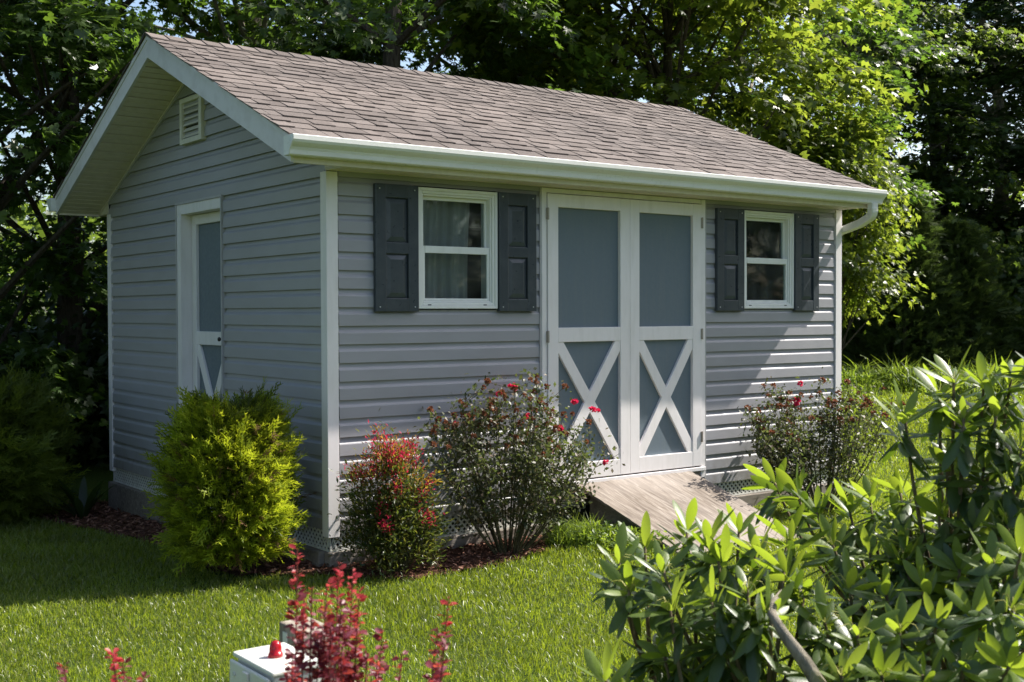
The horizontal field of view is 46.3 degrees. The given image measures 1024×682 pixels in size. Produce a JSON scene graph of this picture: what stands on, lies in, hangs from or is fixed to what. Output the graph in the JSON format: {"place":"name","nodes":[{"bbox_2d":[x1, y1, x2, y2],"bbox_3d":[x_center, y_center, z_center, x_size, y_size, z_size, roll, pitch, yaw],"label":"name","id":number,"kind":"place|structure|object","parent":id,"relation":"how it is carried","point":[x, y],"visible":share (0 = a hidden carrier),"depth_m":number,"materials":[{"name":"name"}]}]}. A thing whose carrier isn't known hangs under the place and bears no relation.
{"place":"outdoors","nodes":[
{"label":"outdoors","id":0,"kind":"place"},
{"bbox_2d":[0,315,1023,681],"bbox_3d":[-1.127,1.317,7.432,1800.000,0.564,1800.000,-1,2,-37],"label":"ground","id":1,"kind":"structure","parent":0,"point":[94,475],"depth_m":6.22,"materials":[{"name":"green plant"}]},
{"bbox_2d":[0,360,90,524],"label":"dwarf cypress","id":2,"kind":"object","parent":1,"relation":"on","point":[34,438],"visible":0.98,"depth_m":9.87,"materials":[{"name":"green plant"}]},
{"bbox_2d":[0,283,109,472],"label":"undergrowth","id":3,"kind":"object","parent":1,"relation":"on","point":[93,345],"visible":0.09,"depth_m":13.96,"materials":[{"name":"green plant"}]},
{"bbox_2d":[0,0,190,426],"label":"broadleaf tree","id":4,"kind":"object","parent":1,"relation":"on","point":[106,57],"visible":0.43,"depth_m":12.75,"materials":[{"name":"green plant"}]},
{"bbox_2d":[0,0,346,459],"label":"broadleaf tree","id":5,"kind":"object","parent":1,"relation":"on","point":[71,236],"visible":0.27,"depth_m":12.94,"materials":[{"name":"green plant"}]},
{"bbox_2d":[56,543,457,681],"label":"barberry bush","id":6,"kind":"object","parent":1,"relation":"on","point":[345,670],"visible":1,"depth_m":2.45,"materials":[{"name":"red plant"}]},
{"bbox_2d":[0,0,520,322],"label":"broadleaf tree","id":7,"kind":"object","parent":1,"relation":"on","point":[377,56],"visible":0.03,"depth_m":15.61,"materials":[{"name":"green plant"}]},
{"bbox_2d":[30,499,565,579],"bbox_3d":[-2.337,1.442,8.914,5.624,0.204,2.213,1,2,32],"label":"mulch bed","id":8,"kind":"object","parent":1,"relation":"on","point":[287,570],"visible":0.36,"depth_m":7.62,"materials":[{"name":"brown wood"}]},
{"bbox_2d":[43,477,115,518],"bbox_3d":[-3.658,1.310,10.044,0.595,0.365,0.631,-1,2,-37],"label":"strap leaf plant","id":9,"kind":"object","parent":8,"relation":"on","point":[82,504],"visible":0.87,"depth_m":9.97,"materials":[{"name":"green plant"}]},
{"bbox_2d":[140,377,316,577],"bbox_3d":[-1.708,0.812,7.307,1.079,1.228,1.049,-1,2,-37],"label":"golden cypress","id":10,"kind":"object","parent":8,"relation":"on","point":[214,451],"visible":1,"depth_m":7.04,"materials":[{"name":"green plant"}]},
{"bbox_2d":[327,409,462,583],"bbox_3d":[-0.711,0.929,7.230,0.796,1.072,0.731,-1,2,-37],"label":"nandina bush","id":11,"kind":"object","parent":8,"relation":"on","point":[394,517],"visible":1,"depth_m":7.16,"materials":[{"name":"green plant"}]},
{"bbox_2d":[412,367,624,554],"bbox_3d":[0.051,0.801,7.845,1.591,1.256,0.977,-1,2,-28],"label":"rose bush","id":12,"kind":"object","parent":8,"relation":"on","point":[535,469],"visible":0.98,"depth_m":7.72,"materials":[{"name":"green plant"}]},
{"bbox_2d":[279,617,335,679],"bbox_3d":[-0.537,1.181,3.151,0.092,0.875,0.150,-1,2,-37],"label":"wooden post","id":13,"kind":"object","parent":1,"relation":"on","point":[284,633],"visible":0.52,"depth_m":3.14,"materials":[{"name":"white wood"}]},
{"bbox_2d":[230,640,325,681],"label":"junction box","id":14,"kind":"object","parent":13,"relation":"attached to","point":[263,663],"visible":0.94,"depth_m":2.91,"materials":[{"name":"white plastic"}]},
{"bbox_2d":[163,0,661,104],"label":"broadleaf tree","id":15,"kind":"object","parent":1,"relation":"on","point":[385,31],"visible":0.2,"depth_m":14.41,"materials":[{"name":"green plant"}]},
{"bbox_2d":[47,32,886,566],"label":"garden shed","id":16,"kind":"structure","parent":1,"relation":"on","point":[341,252],"depth_m":8.72,"materials":[{"name":"plastic"}]},
{"bbox_2d":[191,211,221,403],"bbox_3d":[-2.263,0.080,9.003,0.079,2.086,0.740,-1,2,-37],"label":"door leaf","id":17,"kind":"structure","parent":16,"relation":"in","point":[206,273],"depth_m":9.11,"materials":[{"name":"grey wood"}]},
{"bbox_2d":[418,187,497,309],"bbox_3d":[-0.418,-0.584,8.002,0.655,0.836,0.199,-1,2,-37],"label":"window","id":18,"kind":"structure","parent":16,"relation":"in","point":[444,250],"depth_m":8.05,"materials":[{"name":"white plastic"}]},
{"bbox_2d":[546,193,629,481],"bbox_3d":[0.550,-0.025,8.629,0.789,2.028,0.049,-1,2,-37],"label":"door leaf","id":19,"kind":"structure","parent":16,"relation":"in","point":[588,331],"depth_m":8.66,"materials":[{"name":"grey wood"}]},
{"bbox_2d":[630,199,702,472],"bbox_3d":[1.173,-0.038,9.098,0.763,2.028,0.047,-1,2,-37],"label":"door leaf","id":20,"kind":"structure","parent":16,"relation":"in","point":[666,333],"depth_m":9.10,"materials":[{"name":"grey wood"}]},
{"bbox_2d":[744,210,793,309],"bbox_3d":[2.030,-0.635,9.840,0.631,0.836,0.198,-1,2,-37],"label":"window","id":21,"kind":"structure","parent":16,"relation":"in","point":[769,236],"depth_m":9.84,"materials":[{"name":"white plastic"}]},
{"bbox_2d":[0,101,1023,327],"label":"distant woods","id":22,"kind":"object","parent":1,"relation":"on","point":[22,223],"depth_m":30.58,"materials":[{"name":"green plant"}]},
{"bbox_2d":[325,0,771,119],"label":"broadleaf tree","id":23,"kind":"object","parent":1,"relation":"on","point":[696,47],"visible":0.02,"depth_m":18.84,"materials":[{"name":"green plant"}]},
{"bbox_2d":[527,510,619,549],"bbox_3d":[0.361,1.257,8.045,0.802,0.243,0.894,0,1,14],"label":"grass clump","id":24,"kind":"object","parent":1,"relation":"on","point":[558,535],"visible":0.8,"depth_m":7.98,"materials":[{"name":"green plant"}]},
{"bbox_2d":[543,514,683,555],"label":"weeds","id":25,"kind":"object","parent":1,"relation":"on","point":[609,533],"visible":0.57,"depth_m":7.93,"materials":[{"name":"green plant"}]},
{"bbox_2d":[402,0,844,130],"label":"broadleaf tree","id":26,"kind":"object","parent":1,"relation":"on","point":[593,19],"visible":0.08,"depth_m":15.56,"materials":[{"name":"green plant"}]},
{"bbox_2d":[409,0,933,358],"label":"broadleaf tree","id":27,"kind":"object","parent":1,"relation":"on","point":[824,70],"visible":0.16,"depth_m":16.29,"materials":[{"name":"green plant"}]},
{"bbox_2d":[577,471,796,552],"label":"wooden ramp","id":28,"kind":"structure","parent":1,"relation":"on","point":[628,501],"depth_m":8.54,"materials":[{"name":"brown wood"}]},
{"bbox_2d":[570,497,847,681],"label":"rhododendron","id":29,"kind":"object","parent":1,"relation":"on","point":[729,632],"visible":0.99,"depth_m":3.30,"materials":[{"name":"green plant"}]},
{"bbox_2d":[597,0,966,298],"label":"broadleaf tree","id":30,"kind":"object","parent":1,"relation":"on","point":[855,24],"visible":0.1,"depth_m":19.43,"materials":[{"name":"green plant"}]},
{"bbox_2d":[737,367,905,511],"bbox_3d":[2.349,0.797,9.458,1.428,1.174,1.007,-1,1,-21],"label":"rose bush","id":31,"kind":"object","parent":1,"relation":"on","point":[770,445],"visible":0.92,"depth_m":9.34,"materials":[{"name":"green plant"}]},
{"bbox_2d":[788,107,938,353],"bbox_3d":[4.607,-0.993,17.254,2.582,4.658,2.806,-1,2,-30],"label":"broadleaf tree","id":32,"kind":"object","parent":1,"relation":"on","point":[843,158],"visible":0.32,"depth_m":16.84,"materials":[{"name":"green plant"}]},
{"bbox_2d":[706,0,1023,359],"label":"broadleaf tree","id":33,"kind":"object","parent":1,"relation":"on","point":[959,193],"visible":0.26,"depth_m":25.05,"materials":[{"name":"green plant"}]},
{"bbox_2d":[741,345,1023,681],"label":"rhododendron","id":34,"kind":"object","parent":1,"relation":"on","point":[948,602],"visible":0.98,"depth_m":3.44,"materials":[{"name":"green plant"}]},
{"bbox_2d":[748,0,1023,256],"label":"broadleaf tree","id":35,"kind":"object","parent":1,"relation":"on","point":[1002,130],"visible":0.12,"depth_m":27.21,"materials":[{"name":"green plant"}]},
{"bbox_2d":[786,0,1023,291],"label":"broadleaf tree","id":36,"kind":"object","parent":1,"relation":"on","point":[971,12],"visible":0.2,"depth_m":26.87,"materials":[{"name":"green plant"}]},
{"bbox_2d":[841,179,991,371],"bbox_3d":[7.747,-1.129,22.982,3.399,4.033,3.507,-1,2,-37],"label":"cedar sapling","id":37,"kind":"object","parent":1,"relation":"on","point":[928,230],"visible":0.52,"depth_m":22.50,"materials":[{"name":"green plant"}]},
{"bbox_2d":[841,344,1022,397],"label":"tall grass","id":38,"kind":"structure","parent":1,"relation":"on","point":[859,376],"depth_m":20.36,"materials":[{"name":"green plant"}]},
{"bbox_2d":[841,200,1023,366],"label":"undergrowth","id":39,"kind":"object","parent":1,"relation":"on","point":[1011,257],"visible":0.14,"depth_m":23.63,"materials":[{"name":"green plant"}]},
{"bbox_2d":[872,213,1023,366],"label":"cedar sapling","id":40,"kind":"object","parent":1,"relation":"on","point":[964,235],"visible":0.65,"depth_m":22.82,"materials":[{"name":"green plant"}]},
{"bbox_2d":[904,5,1023,329],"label":"broadleaf tree","id":41,"kind":"object","parent":1,"relation":"on","point":[988,70],"visible":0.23,"depth_m":27.37,"materials":[{"name":"green plant"}]},
{"bbox_2d":[0,0,1023,311],"label":"sky","id":42,"kind":"structure","parent":0,"point":[403,63],"materials":[{"name":"white"}]}
]}

